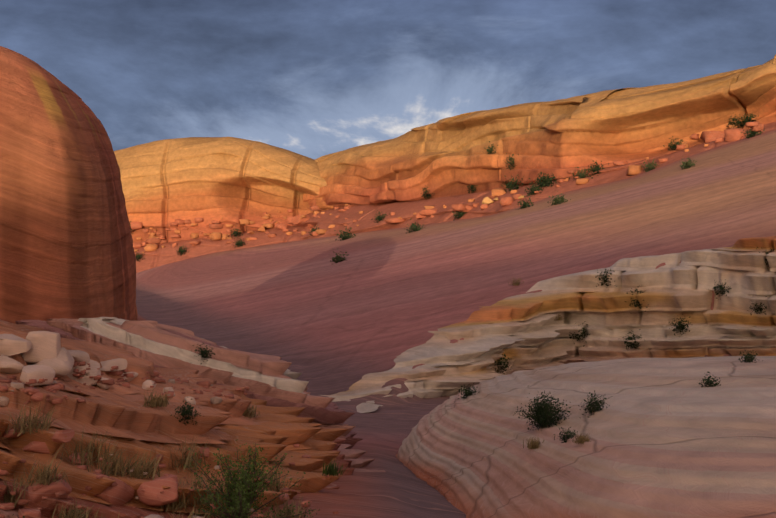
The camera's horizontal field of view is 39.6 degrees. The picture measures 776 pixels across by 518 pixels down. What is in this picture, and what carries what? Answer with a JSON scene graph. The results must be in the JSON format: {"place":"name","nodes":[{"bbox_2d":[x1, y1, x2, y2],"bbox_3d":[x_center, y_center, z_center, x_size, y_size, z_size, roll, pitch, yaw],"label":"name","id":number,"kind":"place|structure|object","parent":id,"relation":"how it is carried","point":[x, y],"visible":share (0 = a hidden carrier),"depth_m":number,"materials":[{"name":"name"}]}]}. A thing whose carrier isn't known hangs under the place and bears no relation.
{"place":"outdoors","nodes":[
{"label":"outdoors","id":0,"kind":"place"},
{"bbox_2d":[0,0,775,158],"label":"sky","id":1,"kind":"structure","parent":0,"point":[314,79],"materials":[{"name":"blue"}]},
{"bbox_2d":[136,129,775,517],"bbox_3d":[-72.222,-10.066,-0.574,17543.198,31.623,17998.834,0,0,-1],"label":"terrain","id":2,"kind":"structure","parent":0,"point":[377,301],"depth_m":69.41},
{"bbox_2d":[0,46,137,323],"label":"dome rock","id":3,"kind":"object","parent":2,"relation":"on","point":[66,246],"visible":0.71,"depth_m":32.60,"materials":[{"name":"brown stone"}]},
{"bbox_2d":[15,317,362,448],"bbox_3d":[-8.187,3.838,28.995,16.113,4.493,8.360,0,0,22],"label":"rock ledge","id":4,"kind":"object","parent":2,"relation":"on","point":[272,380],"visible":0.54,"depth_m":27.51,"materials":[{"name":"beige stone"}]},
{"bbox_2d":[0,319,385,517],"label":"layered rock slope","id":5,"kind":"structure","parent":2,"relation":"on","point":[120,413],"depth_m":16.36,"materials":[{"name":"brown stone"}]},
{"bbox_2d":[0,361,338,517],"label":"rubble stones","id":6,"kind":"object","parent":5,"relation":"on","point":[37,395],"visible":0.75,"depth_m":15.15,"materials":[{"name":"red stone"}]},
{"bbox_2d":[183,439,319,517],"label":"shrub","id":7,"kind":"object","parent":5,"relation":"on","point":[239,499],"visible":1,"depth_m":13.08,"materials":[{"name":"green plant"}]},
{"bbox_2d":[114,137,332,272],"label":"cliff","id":8,"kind":"structure","parent":2,"relation":"on","point":[229,180],"depth_m":232.89,"materials":[{"name":"orange stone"}]},
{"bbox_2d":[0,178,568,517],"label":"boulders","id":9,"kind":"object","parent":2,"relation":"on","point":[46,355],"visible":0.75,"depth_m":16.16,"materials":[{"name":"stone"}]},
{"bbox_2d":[0,276,590,517],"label":"grass tufts","id":10,"kind":"object","parent":2,"relation":"on","point":[45,477],"visible":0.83,"depth_m":13.73,"materials":[{"name":"green plant"}]},
{"bbox_2d":[12,113,773,517],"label":"shrubs","id":11,"kind":"object","parent":2,"relation":"on","point":[542,415],"visible":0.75,"depth_m":48.84,"materials":[{"name":"green plant"}]},
{"bbox_2d":[130,118,763,252],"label":"talus blocks","id":12,"kind":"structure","parent":2,"relation":"on","point":[153,242],"depth_m":178.96,"materials":[{"name":"orange stone"}]},
{"bbox_2d":[321,236,775,412],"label":"outcrop","id":13,"kind":"object","parent":2,"relation":"on","point":[523,332],"visible":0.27,"depth_m":48.49,"materials":[{"name":"beige stone"}]},
{"bbox_2d":[395,356,775,517],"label":"slickrock","id":14,"kind":"structure","parent":2,"relation":"on","point":[671,437],"depth_m":17.87,"materials":[{"name":"stone"}]},
{"bbox_2d":[292,55,775,238],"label":"cliff","id":15,"kind":"structure","parent":0,"point":[447,161],"depth_m":161.39,"materials":[{"name":"orange stone"}]}
]}

